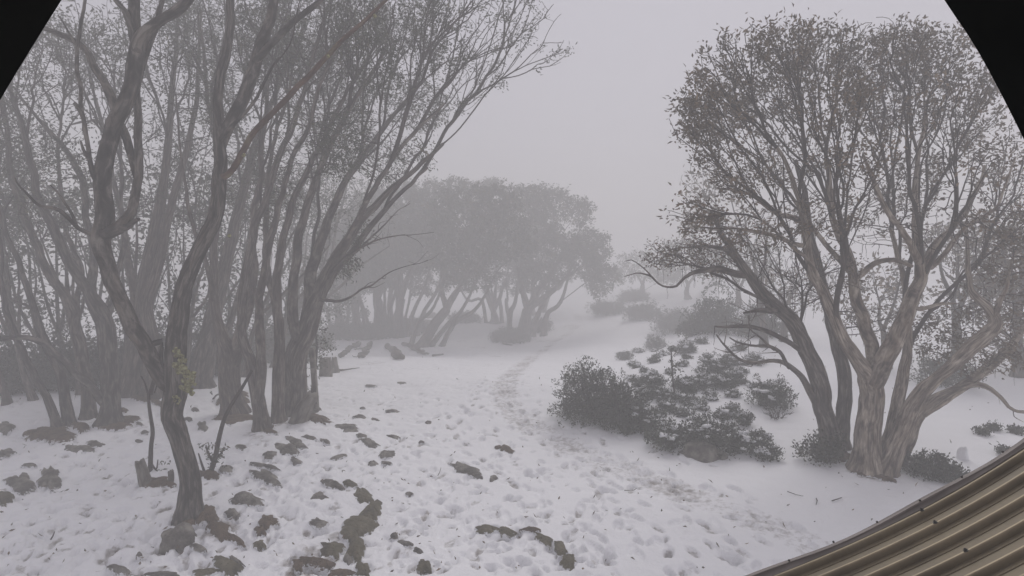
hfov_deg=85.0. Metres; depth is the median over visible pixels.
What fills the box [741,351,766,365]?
shrub
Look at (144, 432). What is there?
rock
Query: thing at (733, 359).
shrub
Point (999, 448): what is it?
sprig
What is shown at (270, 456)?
rock
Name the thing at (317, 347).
sapling
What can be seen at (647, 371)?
tuft
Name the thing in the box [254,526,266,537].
rock
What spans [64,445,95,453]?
rock
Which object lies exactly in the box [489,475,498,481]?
rock
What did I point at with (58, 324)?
snow gum
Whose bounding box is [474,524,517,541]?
rock outcrop
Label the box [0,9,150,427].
snow gum
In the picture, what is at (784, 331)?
snow gum
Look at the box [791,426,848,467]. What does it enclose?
shrub
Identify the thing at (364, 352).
fallen branch
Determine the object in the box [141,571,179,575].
rock
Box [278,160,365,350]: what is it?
snow gum
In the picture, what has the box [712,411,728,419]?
tuft
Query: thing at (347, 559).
rock
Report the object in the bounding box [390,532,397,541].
rock
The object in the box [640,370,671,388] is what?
shrub
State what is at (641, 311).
shrub
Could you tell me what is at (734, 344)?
shrub
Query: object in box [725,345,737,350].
tuft
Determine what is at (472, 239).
snow gum
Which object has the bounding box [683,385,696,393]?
tuft
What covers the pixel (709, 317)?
shrub
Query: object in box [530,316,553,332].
shrub
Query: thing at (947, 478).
shrub
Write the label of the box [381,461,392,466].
rock
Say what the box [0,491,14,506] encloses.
rock
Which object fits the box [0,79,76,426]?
snow gum
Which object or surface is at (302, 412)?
tree stump
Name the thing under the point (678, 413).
tuft
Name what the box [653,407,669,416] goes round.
tuft
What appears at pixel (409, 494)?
rock
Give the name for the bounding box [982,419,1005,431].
sprig
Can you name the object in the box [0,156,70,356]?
snow gum
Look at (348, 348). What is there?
fallen branch
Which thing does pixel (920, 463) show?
shrub
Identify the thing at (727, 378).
shrub
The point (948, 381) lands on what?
shrub
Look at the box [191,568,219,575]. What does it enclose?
rock
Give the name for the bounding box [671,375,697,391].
shrub
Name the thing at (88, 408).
snow gum
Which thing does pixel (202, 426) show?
rock
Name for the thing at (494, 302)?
snow gum
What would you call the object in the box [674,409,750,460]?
shrub
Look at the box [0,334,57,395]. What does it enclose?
shrub
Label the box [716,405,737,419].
shrub
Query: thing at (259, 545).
rock
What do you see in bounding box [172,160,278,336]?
snow gum
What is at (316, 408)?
boulder
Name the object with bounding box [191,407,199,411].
rock
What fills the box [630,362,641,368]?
shrub
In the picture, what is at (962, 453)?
boulder
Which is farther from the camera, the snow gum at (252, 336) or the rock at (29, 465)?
the snow gum at (252, 336)
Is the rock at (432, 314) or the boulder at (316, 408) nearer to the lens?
the boulder at (316, 408)
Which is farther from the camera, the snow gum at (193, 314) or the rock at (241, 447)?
the snow gum at (193, 314)
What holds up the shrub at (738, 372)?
on the snow ground
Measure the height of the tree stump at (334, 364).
0.652 m
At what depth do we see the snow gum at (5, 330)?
15.92 m
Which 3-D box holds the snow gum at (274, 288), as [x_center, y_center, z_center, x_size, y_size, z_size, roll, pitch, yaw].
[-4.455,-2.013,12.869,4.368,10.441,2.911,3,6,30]
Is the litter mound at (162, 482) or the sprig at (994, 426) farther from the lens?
the sprig at (994, 426)
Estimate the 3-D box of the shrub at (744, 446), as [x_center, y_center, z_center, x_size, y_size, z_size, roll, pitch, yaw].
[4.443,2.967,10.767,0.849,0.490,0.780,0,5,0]
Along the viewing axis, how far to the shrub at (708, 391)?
13.83 m
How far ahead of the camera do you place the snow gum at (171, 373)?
8.07 m
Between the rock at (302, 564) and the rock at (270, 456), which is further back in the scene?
the rock at (270, 456)
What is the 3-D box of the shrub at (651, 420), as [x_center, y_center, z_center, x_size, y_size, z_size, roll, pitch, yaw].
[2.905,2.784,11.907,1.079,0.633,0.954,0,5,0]
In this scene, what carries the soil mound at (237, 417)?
on the snow ground
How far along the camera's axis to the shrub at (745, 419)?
11.97 m
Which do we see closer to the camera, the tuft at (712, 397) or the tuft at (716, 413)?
the tuft at (716, 413)
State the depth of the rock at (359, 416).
12.54 m
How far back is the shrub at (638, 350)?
27.93 m
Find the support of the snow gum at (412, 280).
on the snow ground
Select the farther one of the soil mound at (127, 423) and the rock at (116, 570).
the soil mound at (127, 423)
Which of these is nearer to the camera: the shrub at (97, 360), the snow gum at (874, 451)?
the snow gum at (874, 451)
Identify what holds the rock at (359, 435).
on the snow ground
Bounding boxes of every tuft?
[625,374,638,381]
[626,360,637,365]
[631,379,643,386]
[634,387,650,394]
[641,368,657,374]
[647,355,662,363]
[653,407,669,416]
[659,349,670,355]
[663,403,677,413]
[664,366,677,374]
[674,407,692,417]
[675,359,689,366]
[679,402,696,410]
[681,353,693,358]
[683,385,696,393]
[695,402,709,410]
[702,350,713,357]
[705,394,720,400]
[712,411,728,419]
[716,382,735,388]
[724,400,740,408]
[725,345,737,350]
[730,379,743,386]
[732,361,748,364]
[735,378,748,383]
[736,345,746,350]
[738,366,749,373]
[747,380,756,387]
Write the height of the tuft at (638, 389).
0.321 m
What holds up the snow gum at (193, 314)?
on the snow ground
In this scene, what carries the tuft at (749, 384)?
on the snow ground
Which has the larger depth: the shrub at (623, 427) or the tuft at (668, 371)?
the tuft at (668, 371)
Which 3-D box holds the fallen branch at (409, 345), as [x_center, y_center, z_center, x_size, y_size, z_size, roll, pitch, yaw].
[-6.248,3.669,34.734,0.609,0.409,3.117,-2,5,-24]
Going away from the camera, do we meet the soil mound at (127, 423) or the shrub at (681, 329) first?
the soil mound at (127, 423)
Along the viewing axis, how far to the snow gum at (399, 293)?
40.41 m
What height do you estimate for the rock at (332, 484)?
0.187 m
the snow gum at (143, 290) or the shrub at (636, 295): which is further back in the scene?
the shrub at (636, 295)
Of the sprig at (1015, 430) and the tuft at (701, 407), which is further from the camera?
the tuft at (701, 407)
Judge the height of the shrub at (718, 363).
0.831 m
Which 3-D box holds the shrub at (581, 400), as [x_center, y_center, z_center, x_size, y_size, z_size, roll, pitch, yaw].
[1.755,2.244,12.660,1.978,1.560,1.938,2,5,18]
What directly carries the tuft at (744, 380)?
on the snow ground
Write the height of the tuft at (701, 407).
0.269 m
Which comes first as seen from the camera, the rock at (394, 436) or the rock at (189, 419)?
the rock at (394, 436)
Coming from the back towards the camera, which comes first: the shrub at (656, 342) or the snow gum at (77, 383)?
the shrub at (656, 342)
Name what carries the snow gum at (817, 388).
on the snow ground
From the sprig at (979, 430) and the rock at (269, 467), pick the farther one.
the sprig at (979, 430)
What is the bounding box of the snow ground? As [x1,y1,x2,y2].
[0,224,1023,575]
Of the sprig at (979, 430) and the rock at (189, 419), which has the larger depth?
the rock at (189, 419)
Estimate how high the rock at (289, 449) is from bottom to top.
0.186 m
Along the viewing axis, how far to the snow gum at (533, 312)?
51.35 m
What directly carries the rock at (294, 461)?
on the snow ground
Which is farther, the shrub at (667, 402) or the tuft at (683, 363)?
the tuft at (683, 363)
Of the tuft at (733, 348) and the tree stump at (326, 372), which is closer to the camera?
the tree stump at (326, 372)
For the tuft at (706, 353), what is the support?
on the snow ground
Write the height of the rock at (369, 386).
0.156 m
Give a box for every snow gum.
[0,0,133,394]
[0,6,106,420]
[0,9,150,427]
[0,56,56,400]
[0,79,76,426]
[0,119,26,405]
[0,150,64,426]
[0,155,90,351]
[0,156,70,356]
[0,158,44,350]
[14,0,387,525]
[31,157,151,355]
[52,0,223,399]
[72,0,212,368]
[83,159,194,345]
[132,161,237,359]
[144,0,267,367]
[149,0,302,414]
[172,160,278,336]
[180,0,337,388]
[180,161,291,338]
[224,0,367,432]
[227,164,346,362]
[237,0,351,376]
[252,0,412,423]
[264,0,381,367]
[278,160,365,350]
[285,0,577,417]
[288,219,375,328]
[302,0,414,360]
[312,186,400,339]
[334,178,441,338]
[339,174,481,338]
[381,244,454,321]
[409,178,541,347]
[438,176,553,323]
[492,230,581,315]
[507,179,623,336]
[609,246,681,292]
[624,159,898,452]
[653,239,726,299]
[657,3,1023,477]
[670,156,772,347]
[692,239,785,305]
[758,258,843,341]
[832,250,931,368]
[896,210,1023,369]
[958,192,1023,377]
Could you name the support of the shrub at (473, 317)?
on the snow ground
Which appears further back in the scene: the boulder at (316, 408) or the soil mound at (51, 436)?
the boulder at (316, 408)
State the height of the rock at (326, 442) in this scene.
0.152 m
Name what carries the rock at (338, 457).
on the snow ground
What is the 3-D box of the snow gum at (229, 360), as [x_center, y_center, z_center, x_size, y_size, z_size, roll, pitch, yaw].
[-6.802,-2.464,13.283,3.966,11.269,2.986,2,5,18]
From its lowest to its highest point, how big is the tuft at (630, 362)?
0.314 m
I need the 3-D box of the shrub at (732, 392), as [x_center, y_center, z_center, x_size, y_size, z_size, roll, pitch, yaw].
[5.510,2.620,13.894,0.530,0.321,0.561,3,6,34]
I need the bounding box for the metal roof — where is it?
[745,438,1023,575]
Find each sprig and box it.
[970,425,994,436]
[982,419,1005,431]
[994,441,1009,453]
[1005,423,1023,435]
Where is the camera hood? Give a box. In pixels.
[0,0,1023,138]
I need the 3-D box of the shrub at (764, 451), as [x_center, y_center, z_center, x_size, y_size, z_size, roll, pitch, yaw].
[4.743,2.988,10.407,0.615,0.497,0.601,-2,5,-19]
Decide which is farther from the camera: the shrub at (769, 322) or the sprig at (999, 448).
the shrub at (769, 322)
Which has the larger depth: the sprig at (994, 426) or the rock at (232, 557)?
the sprig at (994, 426)
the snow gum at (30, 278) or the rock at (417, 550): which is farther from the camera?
the snow gum at (30, 278)
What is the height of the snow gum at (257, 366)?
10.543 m
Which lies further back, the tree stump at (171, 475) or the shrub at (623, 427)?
the shrub at (623, 427)
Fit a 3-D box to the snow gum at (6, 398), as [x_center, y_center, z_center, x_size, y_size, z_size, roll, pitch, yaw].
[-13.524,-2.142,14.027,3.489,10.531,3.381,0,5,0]
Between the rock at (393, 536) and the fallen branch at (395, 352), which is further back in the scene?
the fallen branch at (395, 352)
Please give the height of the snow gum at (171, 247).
6.944 m
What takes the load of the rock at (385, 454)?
on the snow ground
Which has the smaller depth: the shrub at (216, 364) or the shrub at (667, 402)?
the shrub at (667, 402)
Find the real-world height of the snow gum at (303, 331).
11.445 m
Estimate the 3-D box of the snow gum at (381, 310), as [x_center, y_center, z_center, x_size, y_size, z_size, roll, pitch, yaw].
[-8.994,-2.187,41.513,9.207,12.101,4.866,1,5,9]
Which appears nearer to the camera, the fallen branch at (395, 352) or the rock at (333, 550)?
the rock at (333, 550)
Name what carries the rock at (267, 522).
on the snow ground
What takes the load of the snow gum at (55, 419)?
on the snow ground
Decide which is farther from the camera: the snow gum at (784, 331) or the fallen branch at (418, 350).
the fallen branch at (418, 350)
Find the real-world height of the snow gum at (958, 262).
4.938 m
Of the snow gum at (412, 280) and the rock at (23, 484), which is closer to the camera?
the rock at (23, 484)
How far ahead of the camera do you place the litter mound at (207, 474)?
9.43 m
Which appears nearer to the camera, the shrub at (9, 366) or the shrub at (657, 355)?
the shrub at (9, 366)
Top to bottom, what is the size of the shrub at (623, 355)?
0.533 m
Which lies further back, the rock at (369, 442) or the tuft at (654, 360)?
the tuft at (654, 360)
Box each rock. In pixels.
[0,421,15,436]
[0,448,16,460]
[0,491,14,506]
[2,472,36,495]
[20,463,37,468]
[36,466,61,493]
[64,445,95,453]
[85,440,105,447]
[105,564,133,575]
[136,552,143,561]
[140,430,148,434]
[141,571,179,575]
[184,417,192,421]
[189,543,207,556]
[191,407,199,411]
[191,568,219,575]
[197,421,207,431]
[212,555,244,575]
[218,465,233,476]
[223,508,240,523]
[228,491,265,511]
[229,555,245,566]
[235,444,246,450]
[248,469,282,489]
[249,462,281,472]
[252,540,266,551]
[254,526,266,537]
[257,514,280,532]
[262,451,276,463]
[274,443,300,456]
[285,436,307,449]
[290,456,302,465]
[301,434,316,441]
[308,517,328,535]
[310,491,328,499]
[320,438,330,445]
[320,479,345,490]
[320,541,347,559]
[328,568,356,575]
[329,454,347,460]
[335,423,358,432]
[343,554,353,565]
[352,414,365,418]
[355,561,371,575]
[356,433,366,437]
[358,438,380,447]
[365,384,376,387]
[368,460,378,466]
[378,450,395,459]
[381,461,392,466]
[385,409,399,412]
[386,434,400,439]
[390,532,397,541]
[397,540,413,547]
[405,491,413,496]
[413,547,422,553]
[416,559,431,575]
[423,312,443,324]
[448,461,482,478]
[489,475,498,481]
[518,526,540,536]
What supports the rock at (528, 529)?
on the snow ground
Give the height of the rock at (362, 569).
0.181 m
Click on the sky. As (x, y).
(595, 121)
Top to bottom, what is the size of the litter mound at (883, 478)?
0.191 m
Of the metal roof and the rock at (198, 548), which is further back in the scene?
the rock at (198, 548)
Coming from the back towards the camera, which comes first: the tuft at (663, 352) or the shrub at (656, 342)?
the shrub at (656, 342)
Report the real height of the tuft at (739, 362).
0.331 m
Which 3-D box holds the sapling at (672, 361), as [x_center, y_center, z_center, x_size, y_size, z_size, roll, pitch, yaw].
[4.074,2.099,13.940,0.444,1.343,0.713,0,5,0]
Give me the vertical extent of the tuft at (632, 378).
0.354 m
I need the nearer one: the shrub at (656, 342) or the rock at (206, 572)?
the rock at (206, 572)
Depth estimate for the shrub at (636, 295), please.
52.05 m
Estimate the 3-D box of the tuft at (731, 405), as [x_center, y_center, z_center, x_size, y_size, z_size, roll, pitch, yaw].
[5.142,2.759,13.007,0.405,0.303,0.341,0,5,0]
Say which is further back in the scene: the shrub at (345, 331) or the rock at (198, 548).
the shrub at (345, 331)
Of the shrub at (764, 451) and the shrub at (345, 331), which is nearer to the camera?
the shrub at (764, 451)
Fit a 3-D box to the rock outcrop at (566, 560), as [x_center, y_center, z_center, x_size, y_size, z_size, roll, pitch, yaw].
[0.602,3.507,7.488,0.331,0.194,1.064,-2,5,-24]
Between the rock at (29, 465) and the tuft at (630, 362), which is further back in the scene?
the tuft at (630, 362)
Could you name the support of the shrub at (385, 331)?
on the snow ground
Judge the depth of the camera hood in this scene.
0.13 m
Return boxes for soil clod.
[494,444,514,453]
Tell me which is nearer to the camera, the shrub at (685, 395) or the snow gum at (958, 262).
the shrub at (685, 395)
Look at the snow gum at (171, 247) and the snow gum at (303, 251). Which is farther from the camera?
the snow gum at (303, 251)
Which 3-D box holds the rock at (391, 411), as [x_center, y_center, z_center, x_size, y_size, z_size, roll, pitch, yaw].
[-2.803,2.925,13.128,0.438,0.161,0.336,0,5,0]
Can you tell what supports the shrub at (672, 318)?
on the snow ground
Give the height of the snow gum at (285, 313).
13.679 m
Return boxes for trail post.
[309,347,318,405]
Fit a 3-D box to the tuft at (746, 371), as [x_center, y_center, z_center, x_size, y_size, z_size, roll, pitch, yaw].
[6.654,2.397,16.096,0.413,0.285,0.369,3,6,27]
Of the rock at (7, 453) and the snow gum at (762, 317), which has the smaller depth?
the rock at (7, 453)
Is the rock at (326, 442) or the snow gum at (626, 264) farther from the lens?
the snow gum at (626, 264)
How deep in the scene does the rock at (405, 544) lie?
7.54 m
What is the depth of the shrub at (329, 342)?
34.24 m
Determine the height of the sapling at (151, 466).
1.957 m
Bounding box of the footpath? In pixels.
[478,303,850,558]
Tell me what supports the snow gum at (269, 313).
on the snow ground
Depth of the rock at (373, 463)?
10.01 m
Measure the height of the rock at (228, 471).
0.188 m
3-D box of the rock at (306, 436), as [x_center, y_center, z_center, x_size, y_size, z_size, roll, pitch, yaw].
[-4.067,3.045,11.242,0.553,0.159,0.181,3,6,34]
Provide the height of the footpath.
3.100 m
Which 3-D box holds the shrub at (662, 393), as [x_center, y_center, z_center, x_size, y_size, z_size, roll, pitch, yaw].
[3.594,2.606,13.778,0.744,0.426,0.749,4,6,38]
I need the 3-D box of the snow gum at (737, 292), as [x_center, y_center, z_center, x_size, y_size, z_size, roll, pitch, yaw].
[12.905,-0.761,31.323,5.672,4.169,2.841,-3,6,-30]
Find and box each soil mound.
[21,421,90,445]
[93,407,142,431]
[130,394,160,407]
[213,391,333,435]
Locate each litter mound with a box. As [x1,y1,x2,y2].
[145,476,177,488]
[200,469,221,480]
[850,470,897,483]
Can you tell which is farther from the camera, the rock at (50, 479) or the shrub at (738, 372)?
the shrub at (738, 372)
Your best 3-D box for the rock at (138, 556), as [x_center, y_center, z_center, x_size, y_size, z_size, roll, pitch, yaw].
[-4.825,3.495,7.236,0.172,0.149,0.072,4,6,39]
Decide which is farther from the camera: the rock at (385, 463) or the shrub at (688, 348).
the shrub at (688, 348)
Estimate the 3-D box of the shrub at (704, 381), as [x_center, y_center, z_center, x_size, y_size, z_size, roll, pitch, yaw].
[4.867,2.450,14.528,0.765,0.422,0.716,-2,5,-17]
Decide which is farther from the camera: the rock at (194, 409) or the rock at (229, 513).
the rock at (194, 409)
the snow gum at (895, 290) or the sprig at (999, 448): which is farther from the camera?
the snow gum at (895, 290)
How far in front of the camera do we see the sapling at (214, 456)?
9.60 m
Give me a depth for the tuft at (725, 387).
14.46 m
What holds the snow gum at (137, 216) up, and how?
on the snow ground
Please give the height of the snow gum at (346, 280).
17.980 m
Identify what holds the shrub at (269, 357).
on the snow ground
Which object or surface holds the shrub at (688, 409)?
on the snow ground
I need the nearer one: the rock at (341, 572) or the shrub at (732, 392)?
the rock at (341, 572)
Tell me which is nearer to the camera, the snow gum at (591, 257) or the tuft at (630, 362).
the tuft at (630, 362)
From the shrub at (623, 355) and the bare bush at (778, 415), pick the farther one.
the shrub at (623, 355)
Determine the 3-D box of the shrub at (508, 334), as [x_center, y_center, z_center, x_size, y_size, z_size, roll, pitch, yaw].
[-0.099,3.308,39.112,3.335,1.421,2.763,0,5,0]
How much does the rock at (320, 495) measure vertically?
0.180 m
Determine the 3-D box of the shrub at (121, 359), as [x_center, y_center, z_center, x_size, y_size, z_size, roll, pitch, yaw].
[-10.223,1.959,16.148,2.193,1.900,2.324,3,6,35]
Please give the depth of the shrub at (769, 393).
13.07 m
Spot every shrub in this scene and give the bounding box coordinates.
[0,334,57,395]
[19,331,100,391]
[71,339,123,382]
[118,325,196,371]
[189,328,255,375]
[246,322,319,362]
[315,330,338,349]
[319,317,372,340]
[355,317,395,339]
[391,316,429,334]
[446,310,483,323]
[487,324,531,343]
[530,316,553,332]
[547,355,632,429]
[585,296,628,316]
[587,374,657,433]
[614,351,635,359]
[616,286,650,301]
[617,420,638,436]
[622,299,664,320]
[626,405,671,434]
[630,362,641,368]
[632,347,646,352]
[639,415,698,454]
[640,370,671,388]
[642,332,671,349]
[644,385,673,401]
[648,306,694,335]
[651,352,662,358]
[653,398,678,409]
[667,387,699,403]
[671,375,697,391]
[673,320,705,337]
[674,337,697,354]
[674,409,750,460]
[676,403,695,416]
[677,289,747,335]
[687,375,715,392]
[688,396,708,405]
[691,349,734,374]
[695,335,708,343]
[701,388,718,396]
[710,370,736,390]
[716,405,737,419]
[722,353,737,364]
[722,385,743,397]
[723,429,762,458]
[729,366,747,378]
[731,339,746,347]
[733,408,755,428]
[734,300,788,336]
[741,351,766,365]
[744,372,798,412]
[747,436,784,461]
[748,426,773,444]
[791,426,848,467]
[900,448,968,481]
[909,351,986,388]
[933,461,970,482]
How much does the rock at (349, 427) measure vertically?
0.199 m
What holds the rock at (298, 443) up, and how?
on the snow ground
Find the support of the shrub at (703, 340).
on the snow ground
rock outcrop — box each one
[338,479,382,563]
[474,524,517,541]
[533,532,576,570]
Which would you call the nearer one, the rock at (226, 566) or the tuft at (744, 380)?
the rock at (226, 566)
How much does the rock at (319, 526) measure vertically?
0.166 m
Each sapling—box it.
[140,376,170,471]
[197,370,252,470]
[307,319,336,391]
[665,346,683,390]
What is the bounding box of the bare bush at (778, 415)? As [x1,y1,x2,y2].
[763,404,794,419]
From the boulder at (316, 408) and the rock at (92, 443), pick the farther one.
the boulder at (316, 408)
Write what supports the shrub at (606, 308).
on the snow ground
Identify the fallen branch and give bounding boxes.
[338,341,360,357]
[357,341,372,357]
[384,343,404,359]
[401,342,417,350]
[414,345,429,354]
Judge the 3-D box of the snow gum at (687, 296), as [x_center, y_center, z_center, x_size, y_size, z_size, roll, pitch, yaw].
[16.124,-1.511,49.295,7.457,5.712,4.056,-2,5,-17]
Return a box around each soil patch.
[182,504,246,550]
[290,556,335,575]
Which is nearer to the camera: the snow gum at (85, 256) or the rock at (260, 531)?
the rock at (260, 531)
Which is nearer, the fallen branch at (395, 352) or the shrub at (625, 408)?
the shrub at (625, 408)
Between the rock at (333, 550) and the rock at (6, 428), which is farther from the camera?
the rock at (6, 428)
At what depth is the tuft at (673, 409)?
12.88 m
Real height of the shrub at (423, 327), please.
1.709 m
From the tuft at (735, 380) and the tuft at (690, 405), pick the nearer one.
the tuft at (690, 405)
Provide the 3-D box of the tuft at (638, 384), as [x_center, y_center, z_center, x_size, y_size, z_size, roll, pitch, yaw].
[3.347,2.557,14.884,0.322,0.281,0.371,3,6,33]
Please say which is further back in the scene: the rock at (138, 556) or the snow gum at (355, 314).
the snow gum at (355, 314)
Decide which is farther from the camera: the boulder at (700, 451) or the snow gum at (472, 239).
the snow gum at (472, 239)
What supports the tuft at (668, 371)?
on the snow ground
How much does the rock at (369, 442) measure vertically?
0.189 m
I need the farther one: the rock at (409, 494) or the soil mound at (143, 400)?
the soil mound at (143, 400)
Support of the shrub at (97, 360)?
on the snow ground
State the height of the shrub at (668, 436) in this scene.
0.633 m
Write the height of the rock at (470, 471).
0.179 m
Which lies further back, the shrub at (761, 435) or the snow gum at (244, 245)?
the snow gum at (244, 245)
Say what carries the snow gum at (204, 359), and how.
on the snow ground
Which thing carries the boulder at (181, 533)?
on the snow ground
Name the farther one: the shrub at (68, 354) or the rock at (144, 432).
the shrub at (68, 354)
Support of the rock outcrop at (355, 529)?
on the snow ground
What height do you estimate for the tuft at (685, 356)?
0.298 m
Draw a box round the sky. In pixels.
[0,0,1023,245]
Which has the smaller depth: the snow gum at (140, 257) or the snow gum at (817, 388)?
the snow gum at (817, 388)
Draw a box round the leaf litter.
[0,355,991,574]
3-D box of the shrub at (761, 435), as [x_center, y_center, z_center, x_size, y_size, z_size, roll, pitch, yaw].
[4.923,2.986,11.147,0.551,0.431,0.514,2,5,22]
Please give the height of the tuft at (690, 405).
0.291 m
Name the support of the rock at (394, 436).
on the snow ground
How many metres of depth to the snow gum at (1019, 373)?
15.32 m
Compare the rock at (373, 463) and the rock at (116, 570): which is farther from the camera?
the rock at (373, 463)
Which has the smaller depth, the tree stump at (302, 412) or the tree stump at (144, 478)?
the tree stump at (144, 478)
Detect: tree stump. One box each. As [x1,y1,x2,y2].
[135,458,151,486]
[167,469,173,481]
[288,391,318,424]
[319,357,332,376]
[331,357,339,372]
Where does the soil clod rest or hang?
on the snow ground
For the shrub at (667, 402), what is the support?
on the snow ground
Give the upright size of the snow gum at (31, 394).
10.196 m
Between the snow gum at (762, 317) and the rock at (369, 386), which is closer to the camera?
the rock at (369, 386)
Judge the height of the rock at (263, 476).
0.192 m
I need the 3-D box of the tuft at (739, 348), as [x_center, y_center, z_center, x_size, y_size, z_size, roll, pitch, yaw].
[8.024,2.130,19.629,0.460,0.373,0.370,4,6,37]
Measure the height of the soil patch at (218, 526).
0.278 m
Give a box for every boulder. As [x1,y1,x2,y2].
[158,522,196,554]
[312,404,320,412]
[679,438,727,462]
[956,446,968,460]
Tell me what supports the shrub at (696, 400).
on the snow ground
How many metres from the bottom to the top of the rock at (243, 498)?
0.214 m

